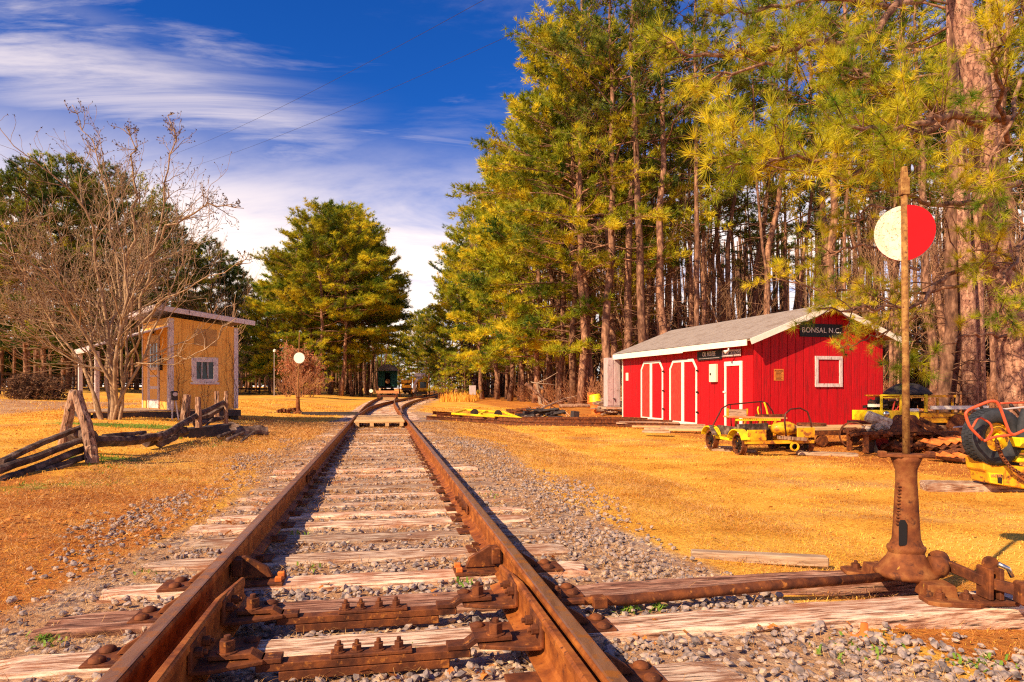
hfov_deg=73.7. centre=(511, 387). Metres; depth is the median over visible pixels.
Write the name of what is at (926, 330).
bare sapling
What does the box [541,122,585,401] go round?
pine tree
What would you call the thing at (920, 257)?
bare sapling
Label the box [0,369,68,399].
round bush
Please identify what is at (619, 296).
bare sapling
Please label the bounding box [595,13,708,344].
pine tree
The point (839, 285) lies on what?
bare sapling
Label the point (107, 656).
slide plate
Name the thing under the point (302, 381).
dry shrub
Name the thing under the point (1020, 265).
bare sapling
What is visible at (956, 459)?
corrugated sheet
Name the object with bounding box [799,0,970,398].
pine tree
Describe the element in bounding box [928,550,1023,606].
throw lever
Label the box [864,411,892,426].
drum
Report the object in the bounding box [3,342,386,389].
undergrowth
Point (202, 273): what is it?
pine tree
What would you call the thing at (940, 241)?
pine tree
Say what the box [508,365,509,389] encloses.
pine tree
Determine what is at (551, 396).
dry shrub
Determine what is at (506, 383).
pine tree
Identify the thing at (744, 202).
pine tree
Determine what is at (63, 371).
pine tree
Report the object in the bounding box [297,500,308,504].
tie plate
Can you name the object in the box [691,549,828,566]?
loose board
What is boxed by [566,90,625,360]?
pine tree
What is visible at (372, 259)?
pine tree
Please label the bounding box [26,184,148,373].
pine tree
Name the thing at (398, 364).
pine tree
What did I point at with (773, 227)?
pine tree
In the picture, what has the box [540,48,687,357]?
pine tree
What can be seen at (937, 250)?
pine tree
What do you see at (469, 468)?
crosstie
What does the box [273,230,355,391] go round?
pine tree
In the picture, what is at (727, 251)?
pine tree
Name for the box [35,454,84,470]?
fence rail
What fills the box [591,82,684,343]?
pine tree
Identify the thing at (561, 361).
pine tree
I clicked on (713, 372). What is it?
wall box
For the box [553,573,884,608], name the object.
operating rod
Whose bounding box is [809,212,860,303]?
pine tree
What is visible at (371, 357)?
pine tree
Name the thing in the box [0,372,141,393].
board fence
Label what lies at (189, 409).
fence post
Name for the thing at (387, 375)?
end door
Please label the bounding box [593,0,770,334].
pine tree
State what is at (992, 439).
tie machine
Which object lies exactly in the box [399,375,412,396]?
track machine
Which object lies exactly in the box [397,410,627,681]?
rail
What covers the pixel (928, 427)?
steel beam
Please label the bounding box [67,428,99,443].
fence rail
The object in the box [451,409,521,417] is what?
yellow frame
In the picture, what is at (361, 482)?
crosstie
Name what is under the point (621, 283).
pine tree
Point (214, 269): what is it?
pine tree
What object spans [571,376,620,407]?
dry shrub
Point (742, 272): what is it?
pine tree
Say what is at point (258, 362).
pine tree
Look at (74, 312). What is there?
bare sapling
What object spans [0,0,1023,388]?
sky
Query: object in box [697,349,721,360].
sign
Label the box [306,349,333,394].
pine tree
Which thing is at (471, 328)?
pine tree
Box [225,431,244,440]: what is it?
broken stick
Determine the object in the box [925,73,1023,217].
pine tree
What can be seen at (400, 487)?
crosstie
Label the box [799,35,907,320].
pine tree
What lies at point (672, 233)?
pine tree
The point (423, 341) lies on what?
pine tree
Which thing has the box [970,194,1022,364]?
pine tree
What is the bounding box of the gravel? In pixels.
[0,436,1023,681]
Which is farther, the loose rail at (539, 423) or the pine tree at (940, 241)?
the pine tree at (940, 241)
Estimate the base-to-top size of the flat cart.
0.385 m
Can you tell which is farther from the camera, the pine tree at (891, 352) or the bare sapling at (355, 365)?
the bare sapling at (355, 365)
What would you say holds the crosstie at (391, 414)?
on the ground at (790, 495)
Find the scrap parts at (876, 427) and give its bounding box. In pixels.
[861,423,889,430]
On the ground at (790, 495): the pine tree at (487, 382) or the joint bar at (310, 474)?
the pine tree at (487, 382)
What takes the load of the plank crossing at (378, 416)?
on the crosstie
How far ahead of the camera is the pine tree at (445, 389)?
73.96 m
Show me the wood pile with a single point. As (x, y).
(611, 411)
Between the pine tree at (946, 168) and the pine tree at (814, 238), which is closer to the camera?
the pine tree at (946, 168)
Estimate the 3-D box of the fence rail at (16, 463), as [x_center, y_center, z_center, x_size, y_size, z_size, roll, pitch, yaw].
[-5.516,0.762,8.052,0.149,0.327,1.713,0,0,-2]
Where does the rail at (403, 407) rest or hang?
on the ground at (790, 495)
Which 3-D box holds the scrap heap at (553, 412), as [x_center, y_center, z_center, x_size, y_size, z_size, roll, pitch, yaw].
[1.274,1.042,27.341,2.371,0.528,1.186,0,0,0]
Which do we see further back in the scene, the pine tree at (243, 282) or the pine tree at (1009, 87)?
the pine tree at (243, 282)
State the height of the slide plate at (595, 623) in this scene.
0.141 m
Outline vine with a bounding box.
[172,331,236,409]
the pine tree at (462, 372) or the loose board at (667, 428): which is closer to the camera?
the loose board at (667, 428)
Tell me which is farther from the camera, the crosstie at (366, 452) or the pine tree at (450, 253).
the pine tree at (450, 253)
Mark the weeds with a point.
(43, 637)
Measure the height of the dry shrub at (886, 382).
2.942 m
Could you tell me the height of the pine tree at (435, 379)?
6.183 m
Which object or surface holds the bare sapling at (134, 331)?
on the ground at (790, 495)
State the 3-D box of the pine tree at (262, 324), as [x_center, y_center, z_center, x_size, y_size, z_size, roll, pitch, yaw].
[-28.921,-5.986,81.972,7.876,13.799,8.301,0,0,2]
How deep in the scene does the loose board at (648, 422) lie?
21.44 m
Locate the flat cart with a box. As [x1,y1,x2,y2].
[789,424,871,446]
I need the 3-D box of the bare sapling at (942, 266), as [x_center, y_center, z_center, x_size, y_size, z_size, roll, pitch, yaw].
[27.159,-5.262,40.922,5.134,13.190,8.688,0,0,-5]
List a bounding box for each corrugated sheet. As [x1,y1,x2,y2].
[920,435,961,445]
[922,451,967,457]
[926,442,961,448]
[936,445,964,454]
[936,456,965,462]
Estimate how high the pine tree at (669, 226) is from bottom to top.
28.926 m
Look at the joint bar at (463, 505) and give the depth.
5.63 m
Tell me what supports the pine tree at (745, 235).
on the ground at (790, 495)
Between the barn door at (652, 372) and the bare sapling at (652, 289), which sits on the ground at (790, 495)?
the bare sapling at (652, 289)
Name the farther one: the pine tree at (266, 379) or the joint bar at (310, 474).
the pine tree at (266, 379)
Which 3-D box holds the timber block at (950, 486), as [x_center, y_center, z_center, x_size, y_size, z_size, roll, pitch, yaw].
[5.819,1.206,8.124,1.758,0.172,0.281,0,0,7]
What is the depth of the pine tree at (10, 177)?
59.35 m
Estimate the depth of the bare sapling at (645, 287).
48.45 m
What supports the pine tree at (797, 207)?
on the ground at (790, 495)
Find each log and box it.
[226,425,268,436]
[559,404,589,407]
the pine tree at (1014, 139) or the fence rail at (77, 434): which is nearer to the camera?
the fence rail at (77, 434)
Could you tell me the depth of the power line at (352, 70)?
31.67 m
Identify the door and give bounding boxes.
[147,334,159,407]
[385,373,389,385]
[641,361,663,419]
[669,359,697,423]
[723,361,742,426]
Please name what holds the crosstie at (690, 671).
on the ground at (790, 495)
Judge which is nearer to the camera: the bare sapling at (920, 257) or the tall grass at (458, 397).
the bare sapling at (920, 257)
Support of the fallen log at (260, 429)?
on the ground at (790, 495)
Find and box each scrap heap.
[506,407,531,413]
[515,408,565,416]
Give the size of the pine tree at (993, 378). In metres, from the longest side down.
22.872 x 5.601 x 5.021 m
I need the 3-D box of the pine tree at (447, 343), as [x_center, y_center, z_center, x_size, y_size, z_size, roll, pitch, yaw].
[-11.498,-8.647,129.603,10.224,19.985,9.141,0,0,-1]
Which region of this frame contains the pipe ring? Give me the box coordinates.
[839,422,863,447]
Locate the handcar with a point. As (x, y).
(744, 435)
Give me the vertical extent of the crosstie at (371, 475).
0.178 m
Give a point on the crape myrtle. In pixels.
(128, 304)
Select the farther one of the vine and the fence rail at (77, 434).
the vine
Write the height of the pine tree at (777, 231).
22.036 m
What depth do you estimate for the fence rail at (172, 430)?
12.40 m
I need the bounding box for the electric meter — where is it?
[171,391,178,419]
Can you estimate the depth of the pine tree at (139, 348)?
73.02 m
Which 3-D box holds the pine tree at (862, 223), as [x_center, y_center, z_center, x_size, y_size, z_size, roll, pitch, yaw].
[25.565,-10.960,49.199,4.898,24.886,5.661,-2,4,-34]
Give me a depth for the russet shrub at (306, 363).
57.76 m
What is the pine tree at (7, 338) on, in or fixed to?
on the ground at (790, 495)
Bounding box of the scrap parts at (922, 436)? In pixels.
[913,428,951,450]
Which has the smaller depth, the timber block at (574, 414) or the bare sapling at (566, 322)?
the timber block at (574, 414)
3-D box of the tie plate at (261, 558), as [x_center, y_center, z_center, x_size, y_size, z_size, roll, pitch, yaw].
[-1.618,1.033,4.173,0.300,0.036,0.170,0,0,-11]
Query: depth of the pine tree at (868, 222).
60.18 m
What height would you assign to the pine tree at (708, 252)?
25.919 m
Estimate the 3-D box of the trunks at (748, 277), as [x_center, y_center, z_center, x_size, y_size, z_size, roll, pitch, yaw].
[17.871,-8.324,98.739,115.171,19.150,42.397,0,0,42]
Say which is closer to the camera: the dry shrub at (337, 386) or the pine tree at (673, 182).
the pine tree at (673, 182)
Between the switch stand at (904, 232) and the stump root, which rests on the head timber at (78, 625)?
the switch stand at (904, 232)
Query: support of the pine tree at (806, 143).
on the ground at (790, 495)
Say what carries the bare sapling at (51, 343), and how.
on the ground at (790, 495)
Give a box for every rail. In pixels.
[0,425,80,464]
[0,437,82,473]
[0,446,83,480]
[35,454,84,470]
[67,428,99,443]
[97,394,380,681]
[97,432,163,447]
[101,431,146,436]
[142,426,189,446]
[149,577,247,681]
[155,434,178,447]
[157,400,224,441]
[191,405,223,422]
[192,415,223,426]
[357,393,443,415]
[390,393,399,412]
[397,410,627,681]
[400,393,447,425]
[426,416,679,426]
[432,411,451,414]
[437,413,672,421]
[490,565,596,681]
[522,417,647,418]
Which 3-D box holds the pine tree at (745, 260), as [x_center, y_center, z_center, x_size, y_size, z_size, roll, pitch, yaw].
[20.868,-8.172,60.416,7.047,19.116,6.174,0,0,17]
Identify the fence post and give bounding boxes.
[58,389,75,444]
[71,390,98,462]
[180,394,188,425]
[187,395,190,425]
[195,397,202,427]
[214,391,219,416]
[224,391,227,423]
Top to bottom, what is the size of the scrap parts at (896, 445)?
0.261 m
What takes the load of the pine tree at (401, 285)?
on the ground at (790, 495)
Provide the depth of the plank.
27.41 m
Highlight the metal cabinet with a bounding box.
[604,358,619,406]
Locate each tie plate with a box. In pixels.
[255,553,274,562]
[270,534,286,541]
[280,521,295,527]
[289,511,302,515]
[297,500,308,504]
[303,492,313,495]
[308,485,318,488]
[432,480,440,485]
[435,487,444,492]
[440,494,449,500]
[445,504,455,510]
[450,513,461,521]
[456,525,469,533]
[465,542,479,552]
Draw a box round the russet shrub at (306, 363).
[273,337,334,396]
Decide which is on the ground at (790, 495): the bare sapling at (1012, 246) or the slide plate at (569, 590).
the bare sapling at (1012, 246)
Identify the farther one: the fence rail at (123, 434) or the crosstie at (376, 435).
the crosstie at (376, 435)
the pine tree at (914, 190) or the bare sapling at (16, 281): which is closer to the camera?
the pine tree at (914, 190)
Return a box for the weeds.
[25,431,1018,671]
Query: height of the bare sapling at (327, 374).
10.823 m
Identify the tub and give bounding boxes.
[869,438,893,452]
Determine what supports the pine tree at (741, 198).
on the ground at (790, 495)
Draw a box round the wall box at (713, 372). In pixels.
[709,364,717,381]
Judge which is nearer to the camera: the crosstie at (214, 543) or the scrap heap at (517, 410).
the crosstie at (214, 543)
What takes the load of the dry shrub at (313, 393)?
on the ground at (790, 495)
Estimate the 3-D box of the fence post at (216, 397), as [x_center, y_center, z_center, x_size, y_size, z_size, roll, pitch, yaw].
[-6.567,0.404,15.200,0.115,0.664,0.122,0,0,0]
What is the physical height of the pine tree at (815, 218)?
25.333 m
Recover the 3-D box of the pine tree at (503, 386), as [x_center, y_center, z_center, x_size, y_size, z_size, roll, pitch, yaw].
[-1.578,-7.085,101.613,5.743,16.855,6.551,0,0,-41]
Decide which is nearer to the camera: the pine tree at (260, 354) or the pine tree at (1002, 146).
the pine tree at (1002, 146)
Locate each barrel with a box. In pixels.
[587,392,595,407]
[589,394,602,413]
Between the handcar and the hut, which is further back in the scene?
the hut
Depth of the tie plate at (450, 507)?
5.93 m
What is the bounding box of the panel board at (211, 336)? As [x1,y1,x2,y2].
[194,329,216,345]
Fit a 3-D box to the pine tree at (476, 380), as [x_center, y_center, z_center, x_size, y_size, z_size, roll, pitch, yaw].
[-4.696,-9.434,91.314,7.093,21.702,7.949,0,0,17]
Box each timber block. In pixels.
[182,424,228,437]
[570,411,578,416]
[919,480,1023,491]
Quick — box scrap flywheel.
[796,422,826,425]
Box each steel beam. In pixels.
[915,419,958,443]
[919,417,950,434]
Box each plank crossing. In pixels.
[354,418,404,426]
[357,415,401,418]
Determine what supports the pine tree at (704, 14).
on the ground at (790, 495)
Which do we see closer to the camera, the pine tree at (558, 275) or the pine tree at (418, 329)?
the pine tree at (558, 275)
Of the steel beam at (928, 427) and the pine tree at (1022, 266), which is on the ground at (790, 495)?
the pine tree at (1022, 266)
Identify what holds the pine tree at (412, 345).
on the ground at (790, 495)
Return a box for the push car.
[376,391,398,398]
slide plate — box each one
[78,632,260,668]
[127,593,278,623]
[156,555,286,592]
[452,545,563,576]
[457,573,583,597]
[469,603,617,632]
[504,650,667,681]
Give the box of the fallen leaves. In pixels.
[0,415,1014,679]
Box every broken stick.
[43,463,72,471]
[217,430,235,438]
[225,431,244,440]
[240,430,255,442]
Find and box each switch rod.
[187,606,543,680]
[221,573,517,631]
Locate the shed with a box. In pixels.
[613,303,901,426]
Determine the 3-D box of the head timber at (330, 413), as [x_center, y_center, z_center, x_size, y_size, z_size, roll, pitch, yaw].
[-7.776,0.988,26.386,3.600,0.120,0.220,0,0,-3]
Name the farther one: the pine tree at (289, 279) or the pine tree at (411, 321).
the pine tree at (411, 321)
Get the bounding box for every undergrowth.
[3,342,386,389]
[435,296,989,391]
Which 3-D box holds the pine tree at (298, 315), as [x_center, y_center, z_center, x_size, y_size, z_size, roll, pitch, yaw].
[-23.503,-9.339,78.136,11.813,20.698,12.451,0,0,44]
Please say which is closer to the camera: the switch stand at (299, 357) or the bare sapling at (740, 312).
the switch stand at (299, 357)
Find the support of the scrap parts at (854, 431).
on the scrap bench
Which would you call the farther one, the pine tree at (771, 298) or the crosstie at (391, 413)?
the pine tree at (771, 298)
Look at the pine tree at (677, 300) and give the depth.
56.32 m
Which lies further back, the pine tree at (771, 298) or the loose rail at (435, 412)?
the pine tree at (771, 298)
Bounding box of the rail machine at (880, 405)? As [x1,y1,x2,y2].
[847,383,988,430]
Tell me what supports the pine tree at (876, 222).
on the ground at (790, 495)
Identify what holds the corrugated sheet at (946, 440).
on the corrugated sheet at (950, 445)
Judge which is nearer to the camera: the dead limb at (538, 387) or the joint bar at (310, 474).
the joint bar at (310, 474)
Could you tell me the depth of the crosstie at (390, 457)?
10.26 m
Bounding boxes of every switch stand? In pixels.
[276,333,304,413]
[840,166,985,608]
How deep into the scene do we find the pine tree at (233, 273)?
92.99 m
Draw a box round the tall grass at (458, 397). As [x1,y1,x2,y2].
[438,390,479,401]
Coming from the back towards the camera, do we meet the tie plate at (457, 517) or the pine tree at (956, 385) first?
the pine tree at (956, 385)
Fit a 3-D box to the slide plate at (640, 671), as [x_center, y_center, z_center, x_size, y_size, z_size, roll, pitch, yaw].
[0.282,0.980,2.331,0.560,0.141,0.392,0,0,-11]
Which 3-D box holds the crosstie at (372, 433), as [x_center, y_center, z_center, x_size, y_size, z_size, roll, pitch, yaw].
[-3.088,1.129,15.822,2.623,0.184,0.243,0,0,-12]
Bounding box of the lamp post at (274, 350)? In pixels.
[273,349,275,395]
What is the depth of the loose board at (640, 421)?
23.24 m
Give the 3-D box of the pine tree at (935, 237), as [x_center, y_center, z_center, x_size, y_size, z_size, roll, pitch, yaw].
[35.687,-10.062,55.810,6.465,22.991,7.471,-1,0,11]
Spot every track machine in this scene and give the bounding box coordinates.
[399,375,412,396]
[413,373,429,396]
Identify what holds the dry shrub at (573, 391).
on the ground at (790, 495)
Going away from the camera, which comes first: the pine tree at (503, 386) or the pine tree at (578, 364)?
the pine tree at (578, 364)
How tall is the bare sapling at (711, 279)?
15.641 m
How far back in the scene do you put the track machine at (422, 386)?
79.84 m
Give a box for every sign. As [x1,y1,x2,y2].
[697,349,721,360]
[722,349,740,356]
[800,323,841,337]
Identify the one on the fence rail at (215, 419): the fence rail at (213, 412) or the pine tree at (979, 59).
the fence rail at (213, 412)
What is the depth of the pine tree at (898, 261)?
65.45 m
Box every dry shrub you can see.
[275,371,302,396]
[283,362,324,396]
[301,375,328,396]
[329,378,348,393]
[515,383,531,401]
[526,379,565,403]
[557,373,599,402]
[559,385,577,403]
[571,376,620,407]
[883,360,895,398]
[911,387,960,410]
[961,380,997,407]
[986,374,997,407]
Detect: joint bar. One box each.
[306,468,315,481]
[455,493,468,514]
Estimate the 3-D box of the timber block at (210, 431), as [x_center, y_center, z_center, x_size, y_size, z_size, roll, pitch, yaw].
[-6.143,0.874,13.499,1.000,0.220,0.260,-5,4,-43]
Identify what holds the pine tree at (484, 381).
on the ground at (790, 495)
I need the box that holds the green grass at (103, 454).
[0,420,266,493]
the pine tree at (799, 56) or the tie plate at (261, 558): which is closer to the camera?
the tie plate at (261, 558)
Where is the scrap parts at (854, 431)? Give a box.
[845,425,941,440]
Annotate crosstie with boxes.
[96,561,590,603]
[138,543,569,573]
[176,527,559,549]
[185,515,530,535]
[207,507,528,522]
[230,498,519,510]
[238,490,501,500]
[248,482,498,493]
[262,477,494,485]
[265,472,484,479]
[272,466,477,474]
[281,464,477,469]
[284,455,460,461]
[287,459,467,464]
[291,452,457,457]
[299,444,446,448]
[299,450,458,454]
[304,443,443,445]
[305,448,453,451]
[311,442,442,443]
[312,439,443,442]
[313,437,438,440]
[316,433,434,436]
[320,436,439,438]
[322,432,432,434]
[329,429,430,430]
[331,427,425,428]
[367,413,411,413]
[369,414,415,414]
[474,661,746,681]
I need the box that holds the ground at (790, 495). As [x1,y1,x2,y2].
[0,387,1023,681]
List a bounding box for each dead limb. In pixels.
[524,382,571,407]
[525,386,573,415]
[531,372,557,404]
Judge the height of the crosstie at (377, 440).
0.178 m
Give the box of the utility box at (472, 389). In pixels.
[469,385,475,394]
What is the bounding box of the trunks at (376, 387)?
[1,289,919,392]
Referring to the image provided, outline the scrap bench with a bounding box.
[843,430,960,452]
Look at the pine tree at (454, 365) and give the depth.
75.89 m
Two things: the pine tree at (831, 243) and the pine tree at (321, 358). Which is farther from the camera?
the pine tree at (321, 358)
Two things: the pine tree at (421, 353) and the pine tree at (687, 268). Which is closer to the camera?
the pine tree at (687, 268)
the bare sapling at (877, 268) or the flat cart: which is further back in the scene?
the bare sapling at (877, 268)
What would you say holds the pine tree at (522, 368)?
on the ground at (790, 495)
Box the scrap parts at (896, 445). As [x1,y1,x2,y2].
[880,439,947,451]
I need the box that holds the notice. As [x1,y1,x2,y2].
[774,369,783,380]
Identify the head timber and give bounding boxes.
[0,591,1023,681]
[24,570,918,640]
[274,412,357,414]
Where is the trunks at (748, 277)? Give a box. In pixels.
[478,203,1023,399]
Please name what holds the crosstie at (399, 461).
on the ground at (790, 495)
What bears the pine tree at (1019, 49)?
on the ground at (790, 495)
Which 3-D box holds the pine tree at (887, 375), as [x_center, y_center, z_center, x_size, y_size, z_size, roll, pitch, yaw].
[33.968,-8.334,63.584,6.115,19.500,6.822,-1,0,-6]
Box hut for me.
[74,304,254,419]
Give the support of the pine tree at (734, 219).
on the ground at (790, 495)
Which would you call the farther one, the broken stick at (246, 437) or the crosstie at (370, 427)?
the crosstie at (370, 427)
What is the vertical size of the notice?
0.327 m
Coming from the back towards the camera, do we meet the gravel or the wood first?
the wood
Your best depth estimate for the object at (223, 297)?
81.07 m
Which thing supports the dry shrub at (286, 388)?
on the ground at (790, 495)
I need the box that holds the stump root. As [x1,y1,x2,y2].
[223,422,240,427]
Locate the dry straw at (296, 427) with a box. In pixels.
[0,419,1023,681]
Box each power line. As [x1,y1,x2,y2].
[172,0,482,154]
[187,0,584,167]
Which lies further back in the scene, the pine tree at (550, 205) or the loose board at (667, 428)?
the pine tree at (550, 205)
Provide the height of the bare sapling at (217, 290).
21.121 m
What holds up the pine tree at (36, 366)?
on the ground at (790, 495)
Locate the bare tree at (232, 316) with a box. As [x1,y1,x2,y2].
[205,295,248,351]
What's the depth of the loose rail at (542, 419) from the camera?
23.77 m
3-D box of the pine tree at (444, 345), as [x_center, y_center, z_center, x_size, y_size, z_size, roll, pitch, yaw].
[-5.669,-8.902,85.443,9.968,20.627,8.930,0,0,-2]
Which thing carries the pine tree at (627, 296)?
on the ground at (790, 495)
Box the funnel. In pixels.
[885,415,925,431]
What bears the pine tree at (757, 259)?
on the ground at (790, 495)
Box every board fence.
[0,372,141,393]
[238,388,267,394]
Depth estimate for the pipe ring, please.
13.89 m
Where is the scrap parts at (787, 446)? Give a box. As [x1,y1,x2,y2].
[774,444,808,449]
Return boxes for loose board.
[616,422,678,423]
[619,421,674,421]
[632,425,703,427]
[642,430,670,432]
[644,427,702,429]
[660,426,702,427]
[669,428,701,430]
[680,424,704,425]
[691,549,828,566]
[705,445,732,448]
[712,448,755,452]
[796,450,857,456]
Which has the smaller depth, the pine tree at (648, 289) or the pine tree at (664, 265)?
the pine tree at (648, 289)
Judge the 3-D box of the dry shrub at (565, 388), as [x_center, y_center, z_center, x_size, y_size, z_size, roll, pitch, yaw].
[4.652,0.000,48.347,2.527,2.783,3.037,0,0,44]
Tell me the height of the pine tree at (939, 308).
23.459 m
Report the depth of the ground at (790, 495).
6.06 m
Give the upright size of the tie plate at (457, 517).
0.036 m
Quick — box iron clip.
[851,622,869,637]
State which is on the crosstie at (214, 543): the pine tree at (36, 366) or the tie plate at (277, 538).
the tie plate at (277, 538)
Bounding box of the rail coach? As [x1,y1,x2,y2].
[377,364,397,393]
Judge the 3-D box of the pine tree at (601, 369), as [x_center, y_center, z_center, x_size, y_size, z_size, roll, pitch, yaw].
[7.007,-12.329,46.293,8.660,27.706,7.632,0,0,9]
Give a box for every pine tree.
[0,148,103,377]
[0,151,101,372]
[0,152,134,389]
[0,183,58,386]
[0,187,40,352]
[1,170,53,377]
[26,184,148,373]
[26,200,58,372]
[47,167,88,383]
[54,160,179,388]
[95,171,212,389]
[122,198,205,357]
[129,225,212,361]
[172,234,252,357]
[179,247,222,314]
[200,254,261,369]
[224,275,271,389]
[236,248,327,394]
[238,281,292,393]
[238,315,279,387]
[249,197,387,394]
[249,339,281,390]
[251,276,318,393]
[258,232,336,394]
[259,214,359,394]
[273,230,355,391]
[274,204,392,394]
[285,200,411,395]
[295,202,407,396]
[304,229,414,395]
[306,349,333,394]
[316,275,411,394]
[318,234,407,394]
[337,242,413,395]
[356,274,413,393]
[383,346,401,385]
[386,331,411,391]
[391,322,422,379]
[401,309,437,391]
[405,307,441,381]
[412,303,456,390]
[416,363,437,396]
[419,299,464,392]
[422,251,493,392]
[422,299,473,383]
[423,347,453,397]
[427,238,468,392]
[427,239,502,383]
[428,301,465,392]
[429,199,518,399]
[431,206,474,392]
[431,354,458,394]
[432,351,463,393]
[435,223,487,397]
[444,10,693,403]
[444,244,478,393]
[445,168,497,397]
[445,172,578,400]
[449,212,530,399]
[450,360,481,395]
[452,144,568,401]
[457,5,680,403]
[457,89,604,402]
[458,80,634,402]
[470,87,624,404]
[472,234,478,384]
[481,0,669,354]
[486,335,488,394]
[487,0,734,390]
[498,216,510,398]
[500,0,763,403]
[500,316,503,395]
[502,134,526,399]
[502,371,504,395]
[507,148,595,401]
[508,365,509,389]
[509,167,556,364]
[512,117,601,366]
[514,228,530,397]
[519,232,541,398]
[532,125,604,403]
[538,0,721,349]
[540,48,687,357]
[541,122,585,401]
[550,0,738,344]
[553,1,674,397]
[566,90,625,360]
[576,325,579,383]
[582,101,668,385]
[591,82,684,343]
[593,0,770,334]
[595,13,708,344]
[621,0,1023,417]
[626,99,698,338]
[628,58,713,335]
[629,127,699,327]
[643,85,704,326]
[645,173,691,324]
[646,0,762,326]
[646,144,708,328]
[647,18,756,324]
[647,148,687,336]
[649,49,719,330]
[654,160,694,326]
[655,116,747,321]
[658,103,734,326]
[666,145,725,326]
[668,47,803,320]
[675,70,761,323]
[675,187,753,323]
[676,78,788,321]
[678,150,731,322]
[699,187,772,319]
[708,188,788,317]
[709,29,792,313]
[715,88,811,316]
[717,1,820,316]
[719,0,843,314]
[721,123,785,315]
[727,170,782,286]
[730,171,798,314]
[730,244,807,313]
[731,0,914,306]
[732,1,945,304]
[738,181,790,310]
[743,86,819,311]
[747,173,816,312]
[757,195,848,309]
[762,123,829,308]
[776,5,874,294]
[777,7,868,308]
[781,147,853,283]
[781,162,860,304]
[787,188,840,306]
[788,189,866,283]
[789,34,943,346]
[791,69,913,314]
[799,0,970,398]
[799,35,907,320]
[802,0,897,302]
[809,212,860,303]
[814,46,904,317]
[815,0,1020,359]
[820,0,1016,410]
[826,82,896,315]
[827,0,1023,429]
[828,102,933,347]
[838,10,969,382]
[840,108,902,314]
[849,125,967,352]
[851,0,946,398]
[854,0,1023,411]
[854,177,937,288]
[854,201,890,388]
[861,93,917,326]
[901,53,1013,306]
[906,48,1006,357]
[908,0,1023,284]
[908,26,1022,403]
[911,135,942,388]
[911,171,971,277]
[911,178,943,278]
[912,139,970,356]
[918,0,1023,407]
[918,2,1023,396]
[923,117,987,350]
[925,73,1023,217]
[929,146,1022,318]
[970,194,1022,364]
[971,0,1023,253]
[971,0,1023,313]
[1000,72,1023,155]
[1001,0,1023,241]
[1006,39,1023,120]
[1008,5,1023,201]
[1008,114,1023,290]
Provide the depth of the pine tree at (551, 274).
55.10 m
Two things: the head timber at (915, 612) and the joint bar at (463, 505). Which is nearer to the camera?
the head timber at (915, 612)
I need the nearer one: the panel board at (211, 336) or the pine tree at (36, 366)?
the panel board at (211, 336)
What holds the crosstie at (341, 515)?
on the ground at (790, 495)
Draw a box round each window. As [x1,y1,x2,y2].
[190,357,219,383]
[420,382,425,387]
[815,356,842,386]
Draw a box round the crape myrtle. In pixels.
[0,98,253,419]
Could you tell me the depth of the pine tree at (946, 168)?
39.07 m
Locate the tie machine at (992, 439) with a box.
[961,400,1023,488]
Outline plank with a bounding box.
[601,407,621,408]
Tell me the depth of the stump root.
15.62 m
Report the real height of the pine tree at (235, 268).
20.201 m
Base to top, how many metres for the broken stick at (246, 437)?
0.190 m
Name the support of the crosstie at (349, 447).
on the ground at (790, 495)
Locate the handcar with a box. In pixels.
[701,401,814,454]
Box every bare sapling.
[1,200,73,322]
[15,218,75,377]
[27,225,113,389]
[99,257,165,390]
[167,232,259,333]
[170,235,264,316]
[195,252,239,313]
[219,307,255,392]
[253,227,334,378]
[312,346,339,393]
[326,322,382,393]
[353,303,410,395]
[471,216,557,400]
[519,274,577,400]
[522,243,616,399]
[544,122,713,349]
[561,157,717,387]
[584,228,707,340]
[618,189,779,327]
[654,192,796,323]
[792,177,946,359]
[794,203,883,316]
[796,242,875,306]
[828,147,1023,341]
[852,155,947,408]
[876,265,986,360]
[902,99,1023,256]
[908,211,1023,321]
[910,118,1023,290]
[916,214,989,347]
[945,189,1023,316]
[1016,233,1023,294]
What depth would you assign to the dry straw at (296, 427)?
6.89 m
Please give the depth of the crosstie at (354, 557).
4.26 m
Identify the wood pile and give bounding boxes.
[591,397,621,414]
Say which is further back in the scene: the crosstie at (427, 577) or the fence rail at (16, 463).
the fence rail at (16, 463)
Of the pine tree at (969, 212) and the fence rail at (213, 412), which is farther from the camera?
the pine tree at (969, 212)
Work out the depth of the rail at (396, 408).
35.48 m
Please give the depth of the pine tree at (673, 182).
40.97 m
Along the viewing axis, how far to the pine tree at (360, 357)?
78.72 m
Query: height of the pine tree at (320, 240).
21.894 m
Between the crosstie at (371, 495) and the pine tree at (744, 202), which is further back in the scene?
the pine tree at (744, 202)
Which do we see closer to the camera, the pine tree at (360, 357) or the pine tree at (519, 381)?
the pine tree at (519, 381)
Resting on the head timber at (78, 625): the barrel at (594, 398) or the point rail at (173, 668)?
the point rail at (173, 668)
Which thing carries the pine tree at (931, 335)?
on the ground at (790, 495)

